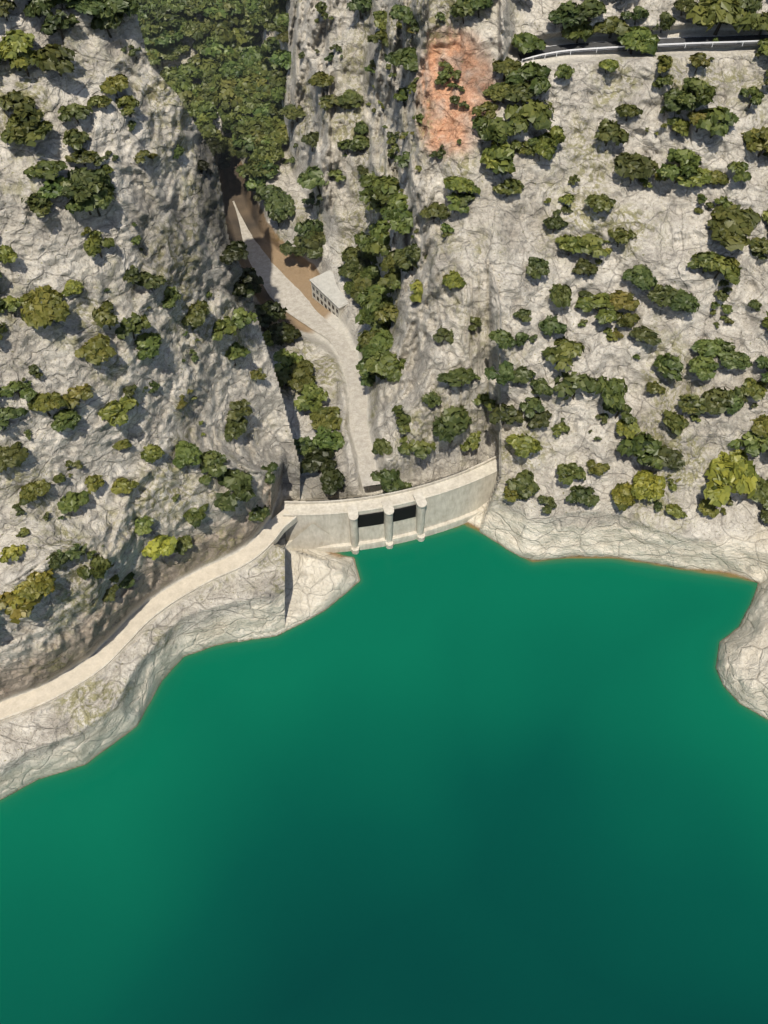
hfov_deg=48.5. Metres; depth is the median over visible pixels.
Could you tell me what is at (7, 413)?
oak
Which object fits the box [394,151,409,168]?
oak
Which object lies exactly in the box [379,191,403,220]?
oak
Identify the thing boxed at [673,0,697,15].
oak
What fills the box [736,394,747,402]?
scrub
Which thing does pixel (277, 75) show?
oak
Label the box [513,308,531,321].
oak
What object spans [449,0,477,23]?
oak
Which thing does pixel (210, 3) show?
oak
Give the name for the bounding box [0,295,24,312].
oak
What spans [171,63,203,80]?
oak
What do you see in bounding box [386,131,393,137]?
scrub
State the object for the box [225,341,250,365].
oak
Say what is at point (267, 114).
oak
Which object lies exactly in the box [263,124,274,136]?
oak
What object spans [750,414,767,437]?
oak
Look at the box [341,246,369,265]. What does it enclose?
oak
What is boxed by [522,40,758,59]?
guard rail
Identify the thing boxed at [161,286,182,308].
oak
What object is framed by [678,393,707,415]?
oak
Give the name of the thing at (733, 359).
oak
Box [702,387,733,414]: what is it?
tree
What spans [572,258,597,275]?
oak
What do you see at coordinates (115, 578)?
scrub
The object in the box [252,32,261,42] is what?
oak
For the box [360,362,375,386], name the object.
oak
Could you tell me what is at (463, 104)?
scrub
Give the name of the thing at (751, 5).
oak
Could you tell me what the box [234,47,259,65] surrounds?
oak
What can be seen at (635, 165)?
oak
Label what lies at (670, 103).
oak
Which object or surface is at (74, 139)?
oak
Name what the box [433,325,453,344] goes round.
oak
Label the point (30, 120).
oak
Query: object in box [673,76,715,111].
oak
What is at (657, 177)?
scrub
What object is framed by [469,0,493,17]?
oak
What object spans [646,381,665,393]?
oak
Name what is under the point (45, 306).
oak
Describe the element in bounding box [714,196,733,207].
scrub
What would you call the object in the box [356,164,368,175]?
oak
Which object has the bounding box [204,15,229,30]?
oak
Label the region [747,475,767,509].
oak
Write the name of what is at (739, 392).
scrub
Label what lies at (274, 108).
oak
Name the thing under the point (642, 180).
scrub
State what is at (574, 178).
scrub
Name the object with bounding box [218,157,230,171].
oak
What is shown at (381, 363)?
oak
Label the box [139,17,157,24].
oak
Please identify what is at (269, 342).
oak
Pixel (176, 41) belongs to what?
oak
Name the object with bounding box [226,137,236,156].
oak
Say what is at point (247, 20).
oak
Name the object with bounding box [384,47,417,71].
tree
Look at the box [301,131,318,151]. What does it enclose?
oak
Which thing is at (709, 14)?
oak
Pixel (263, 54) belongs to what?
oak
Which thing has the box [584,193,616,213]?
oak
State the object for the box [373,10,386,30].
oak
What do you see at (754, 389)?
oak
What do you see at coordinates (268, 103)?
oak
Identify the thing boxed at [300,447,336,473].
oak
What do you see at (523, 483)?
oak
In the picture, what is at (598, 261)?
scrub
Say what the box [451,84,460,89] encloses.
scrub
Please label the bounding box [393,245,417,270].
oak
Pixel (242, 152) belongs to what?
oak
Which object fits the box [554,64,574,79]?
oak
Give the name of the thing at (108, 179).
oak
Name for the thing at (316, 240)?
oak
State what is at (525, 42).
tree
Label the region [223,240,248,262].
oak
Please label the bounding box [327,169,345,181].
scrub
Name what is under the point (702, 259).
oak
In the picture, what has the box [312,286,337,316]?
pump house windows
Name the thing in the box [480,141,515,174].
oak
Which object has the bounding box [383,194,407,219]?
oak
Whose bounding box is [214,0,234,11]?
oak
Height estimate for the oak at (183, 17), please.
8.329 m
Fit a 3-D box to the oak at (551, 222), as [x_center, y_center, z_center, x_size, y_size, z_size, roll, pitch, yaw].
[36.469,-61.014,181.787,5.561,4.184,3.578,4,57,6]
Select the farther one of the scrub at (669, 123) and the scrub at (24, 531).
the scrub at (669, 123)
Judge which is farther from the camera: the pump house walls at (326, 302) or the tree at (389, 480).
the pump house walls at (326, 302)
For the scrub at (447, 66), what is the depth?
182.91 m
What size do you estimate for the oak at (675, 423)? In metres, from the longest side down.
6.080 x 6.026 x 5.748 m
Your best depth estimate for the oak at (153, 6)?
280.26 m
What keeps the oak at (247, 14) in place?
on the terrain
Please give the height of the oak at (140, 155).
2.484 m
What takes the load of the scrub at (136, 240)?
on the terrain
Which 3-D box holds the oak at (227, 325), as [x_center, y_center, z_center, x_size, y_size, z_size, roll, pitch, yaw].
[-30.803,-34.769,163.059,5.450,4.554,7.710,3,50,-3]
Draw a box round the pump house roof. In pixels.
[309,270,347,308]
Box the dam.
[283,455,498,553]
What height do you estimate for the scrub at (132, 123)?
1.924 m
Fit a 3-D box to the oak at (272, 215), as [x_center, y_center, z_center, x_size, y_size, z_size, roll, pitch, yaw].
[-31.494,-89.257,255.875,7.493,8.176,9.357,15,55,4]
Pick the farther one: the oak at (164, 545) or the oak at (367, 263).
the oak at (367, 263)
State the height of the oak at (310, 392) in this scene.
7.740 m
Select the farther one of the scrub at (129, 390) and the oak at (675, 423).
the oak at (675, 423)
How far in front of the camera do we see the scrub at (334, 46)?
226.12 m
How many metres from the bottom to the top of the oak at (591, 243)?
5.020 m
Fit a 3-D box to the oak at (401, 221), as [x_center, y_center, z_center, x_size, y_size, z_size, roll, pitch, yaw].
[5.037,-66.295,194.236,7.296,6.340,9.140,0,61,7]
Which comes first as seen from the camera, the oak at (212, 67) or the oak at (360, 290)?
the oak at (360, 290)
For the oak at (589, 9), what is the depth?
180.58 m
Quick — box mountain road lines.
[518,34,767,61]
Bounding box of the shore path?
[0,509,293,717]
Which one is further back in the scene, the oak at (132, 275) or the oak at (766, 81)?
the oak at (766, 81)
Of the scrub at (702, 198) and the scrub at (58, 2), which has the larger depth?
the scrub at (702, 198)
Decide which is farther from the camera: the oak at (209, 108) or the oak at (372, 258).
the oak at (209, 108)
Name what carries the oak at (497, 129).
on the terrain
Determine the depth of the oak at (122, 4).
128.88 m
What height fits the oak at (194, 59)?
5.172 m
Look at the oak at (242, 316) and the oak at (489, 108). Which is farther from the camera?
the oak at (489, 108)
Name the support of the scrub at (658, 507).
on the terrain
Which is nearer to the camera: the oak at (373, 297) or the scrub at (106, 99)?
the scrub at (106, 99)
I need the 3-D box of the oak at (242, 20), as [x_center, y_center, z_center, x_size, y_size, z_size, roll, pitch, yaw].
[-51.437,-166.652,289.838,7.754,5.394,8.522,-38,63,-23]
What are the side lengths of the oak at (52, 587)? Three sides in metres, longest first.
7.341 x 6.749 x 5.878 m
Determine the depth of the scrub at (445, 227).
180.38 m
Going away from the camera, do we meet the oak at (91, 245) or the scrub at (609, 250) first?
the oak at (91, 245)
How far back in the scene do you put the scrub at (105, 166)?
132.30 m
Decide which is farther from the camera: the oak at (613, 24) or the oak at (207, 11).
the oak at (207, 11)
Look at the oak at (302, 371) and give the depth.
214.03 m
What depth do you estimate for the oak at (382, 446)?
189.87 m
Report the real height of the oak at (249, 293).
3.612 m
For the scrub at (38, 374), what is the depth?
135.15 m
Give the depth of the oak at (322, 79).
227.27 m
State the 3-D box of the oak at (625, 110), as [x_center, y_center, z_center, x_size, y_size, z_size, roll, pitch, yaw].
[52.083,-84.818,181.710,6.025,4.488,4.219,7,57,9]
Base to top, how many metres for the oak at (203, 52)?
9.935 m
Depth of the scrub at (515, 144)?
177.84 m
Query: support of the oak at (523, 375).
on the terrain
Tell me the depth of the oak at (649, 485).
182.88 m
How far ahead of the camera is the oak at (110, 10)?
129.07 m
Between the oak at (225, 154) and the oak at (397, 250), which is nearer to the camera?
the oak at (397, 250)
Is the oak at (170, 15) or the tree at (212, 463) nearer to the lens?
the tree at (212, 463)
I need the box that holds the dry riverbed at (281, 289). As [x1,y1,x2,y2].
[232,201,379,486]
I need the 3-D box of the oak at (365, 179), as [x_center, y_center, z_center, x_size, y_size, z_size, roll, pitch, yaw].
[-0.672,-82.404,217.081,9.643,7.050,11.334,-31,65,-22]
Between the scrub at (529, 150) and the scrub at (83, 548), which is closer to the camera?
the scrub at (83, 548)
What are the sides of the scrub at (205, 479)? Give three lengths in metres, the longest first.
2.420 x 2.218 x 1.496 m
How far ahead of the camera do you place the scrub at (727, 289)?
182.32 m
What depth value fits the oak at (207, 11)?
281.94 m
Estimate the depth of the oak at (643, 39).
181.20 m
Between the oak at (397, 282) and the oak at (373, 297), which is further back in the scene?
the oak at (373, 297)
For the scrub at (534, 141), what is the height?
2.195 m
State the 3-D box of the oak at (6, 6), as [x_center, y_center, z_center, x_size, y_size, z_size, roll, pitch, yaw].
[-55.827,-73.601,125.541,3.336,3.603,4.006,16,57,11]
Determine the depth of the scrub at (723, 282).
181.85 m
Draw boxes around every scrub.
[15,509,24,515]
[18,527,29,536]
[25,433,31,439]
[28,364,39,374]
[35,372,42,379]
[42,511,48,520]
[46,551,59,564]
[49,555,68,568]
[51,0,66,8]
[52,473,65,482]
[65,460,74,466]
[72,460,82,468]
[80,543,87,555]
[83,226,90,234]
[87,95,104,108]
[87,550,96,559]
[89,230,96,236]
[94,155,104,166]
[97,95,111,108]
[101,164,108,169]
[105,150,111,155]
[108,166,113,175]
[109,574,119,582]
[123,384,136,397]
[127,120,135,126]
[129,47,140,59]
[130,237,139,244]
[147,153,157,161]
[148,380,159,393]
[171,493,179,501]
[175,400,187,409]
[189,349,196,354]
[191,355,198,361]
[198,474,210,485]
[206,291,212,299]
[298,51,304,59]
[301,198,314,208]
[315,1,327,13]
[316,194,323,199]
[321,12,333,20]
[324,55,332,63]
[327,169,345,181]
[329,44,339,51]
[337,139,349,153]
[352,97,363,104]
[353,120,367,133]
[364,65,374,75]
[369,59,375,67]
[385,63,390,70]
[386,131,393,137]
[386,136,395,144]
[387,143,399,155]
[393,87,407,103]
[394,360,403,368]
[396,21,401,33]
[407,81,416,94]
[412,113,423,123]
[429,151,437,158]
[434,74,448,86]
[435,11,445,21]
[436,149,445,156]
[438,61,453,71]
[438,69,451,78]
[440,222,454,232]
[442,231,451,238]
[449,95,459,106]
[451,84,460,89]
[452,70,461,79]
[458,101,469,111]
[458,193,474,206]
[510,139,521,152]
[516,147,525,153]
[522,141,528,146]
[524,145,534,155]
[528,138,540,144]
[528,334,537,342]
[544,197,551,204]
[553,209,561,217]
[558,194,574,205]
[561,205,570,212]
[569,174,579,182]
[578,290,593,296]
[578,322,585,328]
[595,259,602,263]
[595,413,608,423]
[603,247,612,254]
[603,327,612,336]
[605,333,617,340]
[613,331,623,337]
[632,354,640,359]
[638,178,648,182]
[642,182,652,187]
[652,81,662,88]
[653,500,662,511]
[654,173,666,182]
[655,76,668,89]
[659,107,670,114]
[664,74,673,85]
[667,117,675,122]
[667,117,679,124]
[668,483,676,490]
[690,414,700,421]
[694,207,703,213]
[697,193,707,203]
[706,202,713,210]
[711,301,720,308]
[713,290,728,301]
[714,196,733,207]
[718,279,728,286]
[719,344,735,352]
[720,507,725,514]
[721,304,732,313]
[723,287,732,291]
[724,318,733,325]
[727,497,732,505]
[729,385,746,399]
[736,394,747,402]
[747,299,761,310]
[751,252,767,259]
[755,49,763,58]
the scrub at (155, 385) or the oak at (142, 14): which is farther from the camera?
the oak at (142, 14)
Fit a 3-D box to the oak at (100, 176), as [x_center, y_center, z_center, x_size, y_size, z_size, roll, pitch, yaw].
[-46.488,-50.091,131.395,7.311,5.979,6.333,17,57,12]
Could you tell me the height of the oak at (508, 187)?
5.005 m
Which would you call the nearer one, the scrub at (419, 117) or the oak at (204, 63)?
the scrub at (419, 117)
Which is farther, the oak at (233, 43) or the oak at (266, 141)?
the oak at (233, 43)
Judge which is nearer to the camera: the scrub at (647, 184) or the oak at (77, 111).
the oak at (77, 111)
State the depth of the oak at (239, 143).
263.53 m
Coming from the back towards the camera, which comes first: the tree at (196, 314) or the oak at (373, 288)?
the oak at (373, 288)
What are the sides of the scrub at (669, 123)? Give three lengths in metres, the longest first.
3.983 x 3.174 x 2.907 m
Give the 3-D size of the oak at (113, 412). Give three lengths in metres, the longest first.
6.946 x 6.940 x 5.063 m
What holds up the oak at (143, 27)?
on the terrain
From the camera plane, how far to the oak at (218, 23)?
283.24 m
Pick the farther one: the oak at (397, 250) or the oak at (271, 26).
the oak at (271, 26)
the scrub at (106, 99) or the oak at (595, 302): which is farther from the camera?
the oak at (595, 302)
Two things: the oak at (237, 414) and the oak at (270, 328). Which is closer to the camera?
the oak at (237, 414)
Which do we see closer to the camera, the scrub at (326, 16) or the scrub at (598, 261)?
the scrub at (598, 261)
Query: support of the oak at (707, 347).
on the terrain
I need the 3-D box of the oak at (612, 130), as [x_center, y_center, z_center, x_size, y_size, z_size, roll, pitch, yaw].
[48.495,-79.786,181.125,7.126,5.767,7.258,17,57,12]
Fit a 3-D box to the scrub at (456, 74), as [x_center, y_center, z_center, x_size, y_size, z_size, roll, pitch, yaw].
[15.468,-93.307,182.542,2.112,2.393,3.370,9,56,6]
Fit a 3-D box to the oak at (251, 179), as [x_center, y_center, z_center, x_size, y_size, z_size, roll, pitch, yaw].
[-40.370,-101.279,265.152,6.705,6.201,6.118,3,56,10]
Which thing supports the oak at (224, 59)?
on the terrain
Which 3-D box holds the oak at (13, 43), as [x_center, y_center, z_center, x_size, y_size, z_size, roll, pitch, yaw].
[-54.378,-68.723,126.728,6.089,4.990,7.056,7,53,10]
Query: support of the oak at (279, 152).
on the terrain
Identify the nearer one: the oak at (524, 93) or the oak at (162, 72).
the oak at (524, 93)
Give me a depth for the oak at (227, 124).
274.18 m
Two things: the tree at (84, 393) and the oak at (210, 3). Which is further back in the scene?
the oak at (210, 3)
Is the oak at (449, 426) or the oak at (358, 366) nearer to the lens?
the oak at (449, 426)
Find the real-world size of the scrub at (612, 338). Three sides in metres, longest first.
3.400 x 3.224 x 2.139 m
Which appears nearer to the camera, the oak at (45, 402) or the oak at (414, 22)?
the oak at (45, 402)
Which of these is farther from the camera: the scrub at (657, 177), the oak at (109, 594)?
the scrub at (657, 177)
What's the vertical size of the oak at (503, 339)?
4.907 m
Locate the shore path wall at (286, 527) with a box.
[0,516,296,720]
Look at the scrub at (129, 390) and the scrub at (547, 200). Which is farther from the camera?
the scrub at (547, 200)
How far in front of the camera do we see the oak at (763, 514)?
184.62 m
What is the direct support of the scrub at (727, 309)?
on the terrain
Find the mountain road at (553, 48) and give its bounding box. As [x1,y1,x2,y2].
[519,34,767,62]
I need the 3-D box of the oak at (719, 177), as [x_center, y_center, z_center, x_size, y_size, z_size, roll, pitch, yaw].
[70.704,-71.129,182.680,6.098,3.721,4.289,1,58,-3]
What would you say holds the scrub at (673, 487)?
on the terrain
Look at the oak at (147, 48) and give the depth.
283.57 m
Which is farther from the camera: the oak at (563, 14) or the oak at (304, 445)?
the oak at (304, 445)
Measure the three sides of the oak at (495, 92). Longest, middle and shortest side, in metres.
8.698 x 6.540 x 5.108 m
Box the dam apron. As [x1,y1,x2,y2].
[285,524,333,549]
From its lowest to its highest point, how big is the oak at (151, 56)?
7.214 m
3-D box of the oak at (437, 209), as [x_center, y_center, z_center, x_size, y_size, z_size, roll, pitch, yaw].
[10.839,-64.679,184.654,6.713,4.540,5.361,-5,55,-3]
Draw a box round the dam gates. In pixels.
[358,505,415,527]
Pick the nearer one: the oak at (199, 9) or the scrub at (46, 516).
the scrub at (46, 516)
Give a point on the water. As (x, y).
(466, 773)
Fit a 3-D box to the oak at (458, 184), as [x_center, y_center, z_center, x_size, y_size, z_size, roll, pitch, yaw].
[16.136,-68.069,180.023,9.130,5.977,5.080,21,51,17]
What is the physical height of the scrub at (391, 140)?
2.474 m
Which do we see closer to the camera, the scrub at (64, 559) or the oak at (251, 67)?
the scrub at (64, 559)
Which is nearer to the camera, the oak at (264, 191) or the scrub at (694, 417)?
the scrub at (694, 417)
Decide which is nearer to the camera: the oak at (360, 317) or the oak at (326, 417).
the oak at (326, 417)
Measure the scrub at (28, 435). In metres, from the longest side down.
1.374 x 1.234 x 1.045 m
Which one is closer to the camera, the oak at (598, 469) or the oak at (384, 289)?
the oak at (598, 469)
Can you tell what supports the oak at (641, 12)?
on the terrain
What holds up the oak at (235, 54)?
on the terrain
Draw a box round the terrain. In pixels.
[0,0,767,799]
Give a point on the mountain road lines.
(660, 46)
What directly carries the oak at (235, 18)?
on the terrain
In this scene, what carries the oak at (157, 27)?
on the terrain
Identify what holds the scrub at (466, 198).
on the terrain
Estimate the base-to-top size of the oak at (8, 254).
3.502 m
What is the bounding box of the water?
[0,523,767,1023]
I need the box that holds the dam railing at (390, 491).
[306,469,466,500]
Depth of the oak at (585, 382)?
181.39 m
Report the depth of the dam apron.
189.28 m
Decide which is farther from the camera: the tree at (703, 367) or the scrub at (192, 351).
the tree at (703, 367)
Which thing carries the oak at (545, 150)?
on the terrain
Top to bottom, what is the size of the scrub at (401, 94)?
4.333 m
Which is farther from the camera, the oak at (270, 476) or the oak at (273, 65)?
the oak at (273, 65)
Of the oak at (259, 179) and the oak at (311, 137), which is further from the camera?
the oak at (259, 179)
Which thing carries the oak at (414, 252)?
on the terrain
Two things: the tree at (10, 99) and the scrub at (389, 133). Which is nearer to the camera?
the tree at (10, 99)
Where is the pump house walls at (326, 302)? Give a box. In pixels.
[311,283,344,317]
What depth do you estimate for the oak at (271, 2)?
261.06 m
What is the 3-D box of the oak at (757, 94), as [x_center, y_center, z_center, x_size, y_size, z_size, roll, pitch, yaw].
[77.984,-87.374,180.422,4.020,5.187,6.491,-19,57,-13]
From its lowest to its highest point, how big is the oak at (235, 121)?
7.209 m
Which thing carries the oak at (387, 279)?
on the terrain
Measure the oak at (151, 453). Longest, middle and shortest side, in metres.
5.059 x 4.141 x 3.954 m
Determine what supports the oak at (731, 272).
on the terrain
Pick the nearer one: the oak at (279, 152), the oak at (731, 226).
the oak at (731, 226)
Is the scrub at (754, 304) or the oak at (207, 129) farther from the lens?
the oak at (207, 129)
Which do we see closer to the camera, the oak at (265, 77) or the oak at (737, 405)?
the oak at (737, 405)
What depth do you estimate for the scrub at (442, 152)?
181.47 m
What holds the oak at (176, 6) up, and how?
on the terrain
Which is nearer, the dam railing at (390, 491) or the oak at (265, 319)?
the dam railing at (390, 491)
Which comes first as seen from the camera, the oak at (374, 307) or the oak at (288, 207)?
the oak at (374, 307)
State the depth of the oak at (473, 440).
192.65 m
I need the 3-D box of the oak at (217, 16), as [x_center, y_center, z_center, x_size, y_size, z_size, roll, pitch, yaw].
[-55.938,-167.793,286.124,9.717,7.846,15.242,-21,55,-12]
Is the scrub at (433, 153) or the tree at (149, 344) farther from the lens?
the scrub at (433, 153)
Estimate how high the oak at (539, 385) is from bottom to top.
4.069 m
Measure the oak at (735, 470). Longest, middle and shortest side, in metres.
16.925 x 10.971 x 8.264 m
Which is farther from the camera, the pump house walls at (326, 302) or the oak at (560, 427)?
the pump house walls at (326, 302)
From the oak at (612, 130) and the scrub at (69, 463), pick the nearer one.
the scrub at (69, 463)
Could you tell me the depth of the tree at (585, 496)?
183.20 m
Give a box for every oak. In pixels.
[0,0,16,20]
[0,29,34,60]
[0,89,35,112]
[0,118,53,146]
[0,244,17,264]
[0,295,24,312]
[0,321,7,339]
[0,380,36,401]
[0,406,27,430]
[0,442,29,472]
[0,544,26,562]
[0,591,42,623]
[5,116,40,144]
[8,49,42,76]
[8,584,41,608]
[9,104,44,139]
[13,568,55,601]
[18,479,51,505]
[19,569,54,600]
[20,285,70,329]
[21,192,52,217]
[23,0,54,18]
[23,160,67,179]
[27,391,68,416]
[35,175,67,199]
[37,43,77,76]
[40,9,79,39]
[51,408,80,431]
[57,103,92,122]
[57,490,88,513]
[59,169,103,202]
[61,128,88,149]
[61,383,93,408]
[62,279,83,296]
[63,544,80,560]
[65,147,99,166]
[65,197,94,214]
[66,0,105,15]
[67,166,107,190]
[74,333,116,365]
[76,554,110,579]
[83,235,114,257]
[84,474,104,494]
[85,183,115,216]
[90,13,123,37]
[92,0,132,16]
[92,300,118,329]
[95,0,141,25]
[97,396,138,426]
[99,74,128,96]
[102,584,118,602]
[103,174,111,185]
[110,478,138,494]
[112,439,131,450]
[115,95,139,117]
[115,312,150,338]
[118,572,134,588]
[123,265,142,286]
[133,150,149,163]
[134,271,166,290]
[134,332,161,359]
[134,515,153,535]
[138,0,158,11]
[138,2,151,19]
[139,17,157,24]
[139,21,148,38]
[139,443,164,463]
[141,534,176,559]
[143,27,182,47]
[144,7,168,35]
[144,44,163,59]
[145,26,174,45]
[146,31,167,43]
[147,47,164,67]
[148,57,167,69]
[155,0,165,10]
[155,4,181,20]
[157,40,181,48]
[160,67,174,80]
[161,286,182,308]
[162,48,180,60]
[162,66,192,86]
[165,0,185,12]
[165,42,189,57]
[168,11,194,26]
[171,22,185,37]
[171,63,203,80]
[171,80,199,96]
[173,144,184,159]
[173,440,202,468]
[174,534,192,554]
[176,90,203,109]
[180,20,210,41]
[181,14,193,26]
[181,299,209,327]
[182,0,202,17]
[183,503,208,528]
[186,17,199,41]
[187,54,202,64]
[187,100,213,117]
[189,5,204,13]
[191,37,208,54]
[194,83,201,88]
[194,101,217,119]
[194,113,212,127]
[196,57,217,70]
[196,160,209,171]
[198,0,213,7]
[198,89,216,103]
[198,121,216,138]
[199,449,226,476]
[200,55,229,62]
[200,81,218,91]
[201,16,233,28]
[201,35,216,56]
[201,61,221,78]
[202,0,232,17]
[202,74,212,85]
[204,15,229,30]
[204,36,233,57]
[204,133,224,141]
[206,136,227,155]
[207,45,230,60]
[208,29,230,43]
[208,72,228,85]
[209,2,229,20]
[210,25,235,43]
[210,316,236,340]
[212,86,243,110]
[213,68,236,79]
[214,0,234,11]
[214,469,255,511]
[216,114,233,130]
[217,106,236,116]
[218,76,239,94]
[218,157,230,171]
[219,60,245,76]
[219,246,239,264]
[220,107,247,122]
[221,150,229,158]
[223,40,236,47]
[223,120,237,135]
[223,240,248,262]
[224,417,247,441]
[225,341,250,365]
[225,399,252,422]
[226,0,243,15]
[226,74,241,85]
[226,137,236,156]
[227,26,255,47]
[227,44,242,60]
[229,15,249,27]
[230,8,244,24]
[231,120,269,138]
[231,145,251,159]
[232,16,246,26]
[232,135,266,150]
[232,281,248,294]
[232,307,257,330]
[233,267,255,285]
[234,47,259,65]
[234,94,259,114]
[235,78,263,94]
[236,163,248,178]
[236,282,254,297]
[239,67,252,77]
[239,78,258,95]
[239,115,251,124]
[240,73,266,86]
[240,131,264,145]
[242,20,263,32]
[243,0,250,18]
[243,0,260,13]
[243,158,253,177]
[244,62,257,73]
[245,45,263,61]
[245,177,255,191]
[247,63,269,78]
[247,160,279,176]
[247,179,265,189]
[248,504,269,521]
[249,12,270,30]
[249,144,278,162]
[250,160,278,178]
[250,273,263,292]
[250,368,266,382]
[251,45,260,51]
[251,111,269,122]
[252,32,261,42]
[252,106,268,114]
[252,142,283,163]
[253,61,272,75]
[253,84,272,100]
[253,193,263,202]
[254,176,268,183]
[254,304,280,327]
[255,5,273,25]
[255,69,269,80]
[256,184,281,199]
[259,36,274,57]
[259,100,276,108]
[260,136,270,144]
[261,37,280,53]
[261,301,287,319]
[261,462,277,483]
[262,330,273,346]
[263,20,287,32]
[263,111,272,116]
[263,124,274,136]
[263,126,287,147]
[263,190,291,211]
[266,0,286,14]
[266,0,288,4]
[266,86,273,98]
[266,323,281,334]
[267,114,284,125]
[267,202,287,226]
[268,57,277,68]
[268,65,287,87]
[268,102,283,115]
[268,121,277,137]
[269,124,288,145]
[270,49,290,69]
[271,84,285,106]
[271,322,297,345]
[272,323,301,342]
[273,348,303,371]
[274,11,288,26]
[274,197,295,219]
[276,31,288,42]
[276,368,291,387]
[277,104,305,121]
[279,234,304,256]
[287,358,315,391]
[294,218,323,238]
[294,382,328,411]
[294,436,318,455]
[297,165,330,193]
[298,231,325,248]
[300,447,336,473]
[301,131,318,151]
[301,244,322,258]
[308,71,334,92]
[309,406,347,429]
[312,425,344,452]
[318,94,351,113]
[319,467,345,494]
[336,262,360,278]
[337,88,363,107]
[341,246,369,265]
[343,281,352,294]
[345,256,370,265]
[346,0,371,18]
[347,135,369,151]
[349,279,372,304]
[350,271,371,301]
[353,222,375,248]
[355,298,371,324]
[355,361,374,376]
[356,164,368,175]
[356,328,389,349]
[357,262,368,272]
[358,171,377,188]
[358,187,384,212]
[358,281,384,301]
[360,263,381,284]
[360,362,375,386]
[361,234,379,256]
[361,251,377,263]
[361,329,393,358]
[363,351,406,381]
[364,292,387,326]
[367,30,388,55]
[367,229,390,256]
[368,175,397,205]
[368,175,399,198]
[369,295,392,312]
[370,301,391,329]
[370,372,385,379]
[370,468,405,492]
[371,219,390,244]
[371,438,392,455]
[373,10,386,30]
[374,302,398,325]
[377,271,400,292]
[378,284,393,294]
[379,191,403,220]
[381,250,399,273]
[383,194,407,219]
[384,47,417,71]
[388,278,400,290]
[389,4,413,25]
[390,205,412,234]
[391,405,410,433]
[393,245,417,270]
[393,247,412,268]
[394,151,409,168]
[397,436,436,459]
[404,482,411,488]
[405,243,427,261]
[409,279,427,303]
[410,19,418,34]
[419,202,449,222]
[421,390,441,407]
[432,405,471,443]
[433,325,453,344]
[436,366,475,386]
[442,270,466,289]
[443,175,480,194]
[446,192,469,213]
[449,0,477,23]
[460,431,480,451]
[468,316,482,330]
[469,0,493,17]
[471,101,498,119]
[472,114,517,144]
[472,392,495,410]
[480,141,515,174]
[482,81,517,102]
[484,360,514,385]
[488,328,513,349]
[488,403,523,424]
[492,56,521,80]
[492,177,524,196]
[500,80,535,102]
[503,486,526,502]
[504,98,554,134]
[505,61,551,95]
[505,433,542,457]
[505,469,539,498]
[508,332,529,347]
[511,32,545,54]
[511,365,535,383]
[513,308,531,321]
[519,396,544,417]
[524,410,551,429]
[526,257,549,278]
[530,377,553,395]
[532,141,554,160]
[537,495,556,513]
[538,125,565,147]
[538,314,567,336]
[541,336,584,371]
[543,216,568,232]
[548,0,580,28]
[549,283,571,307]
[551,421,569,437]
[553,372,601,399]
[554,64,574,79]
[555,234,581,255]
[556,463,585,484]
[561,19,594,42]
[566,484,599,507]
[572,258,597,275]
[574,0,606,27]
[574,292,616,324]
[579,233,607,257]
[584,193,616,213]
[586,459,609,475]
[593,15,630,38]
[594,118,628,146]
[597,375,627,409]
[599,59,618,72]
[602,402,635,423]
[608,226,636,246]
[608,290,639,310]
[611,481,635,511]
[614,152,658,183]
[615,104,642,121]
[615,311,640,327]
[616,417,640,438]
[616,431,665,469]
[617,25,659,55]
[620,6,648,24]
[622,264,651,284]
[627,267,657,290]
[629,325,661,345]
[630,469,665,501]
[643,444,684,469]
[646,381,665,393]
[647,284,677,307]
[652,11,676,32]
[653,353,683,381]
[656,148,701,183]
[657,55,672,75]
[663,87,702,111]
[663,409,688,435]
[666,503,687,518]
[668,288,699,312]
[672,117,689,136]
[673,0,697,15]
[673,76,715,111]
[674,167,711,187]
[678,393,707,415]
[686,0,760,35]
[687,108,708,132]
[687,251,719,272]
[688,52,710,73]
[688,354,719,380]
[690,337,733,357]
[696,106,738,138]
[697,499,719,517]
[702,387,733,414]
[703,251,741,284]
[703,449,757,507]
[706,170,728,184]
[706,204,762,250]
[718,256,739,276]
[718,350,752,369]
[726,395,743,415]
[727,161,751,181]
[727,431,767,456]
[731,0,762,11]
[739,86,764,108]
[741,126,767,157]
[743,377,767,401]
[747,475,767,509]
[750,237,767,253]
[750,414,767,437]
[754,11,767,35]
[754,354,767,383]
[758,38,767,55]
[759,506,767,523]
[761,311,767,327]
[762,208,767,222]
[763,70,767,85]
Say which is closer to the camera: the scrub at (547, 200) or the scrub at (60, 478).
the scrub at (60, 478)
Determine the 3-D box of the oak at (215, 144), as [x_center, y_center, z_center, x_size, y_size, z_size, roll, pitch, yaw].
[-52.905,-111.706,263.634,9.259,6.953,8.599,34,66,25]
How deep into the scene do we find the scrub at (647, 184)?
183.20 m
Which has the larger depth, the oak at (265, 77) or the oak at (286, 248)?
the oak at (265, 77)
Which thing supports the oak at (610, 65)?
on the terrain
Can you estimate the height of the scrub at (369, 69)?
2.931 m
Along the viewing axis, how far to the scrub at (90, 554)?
145.85 m

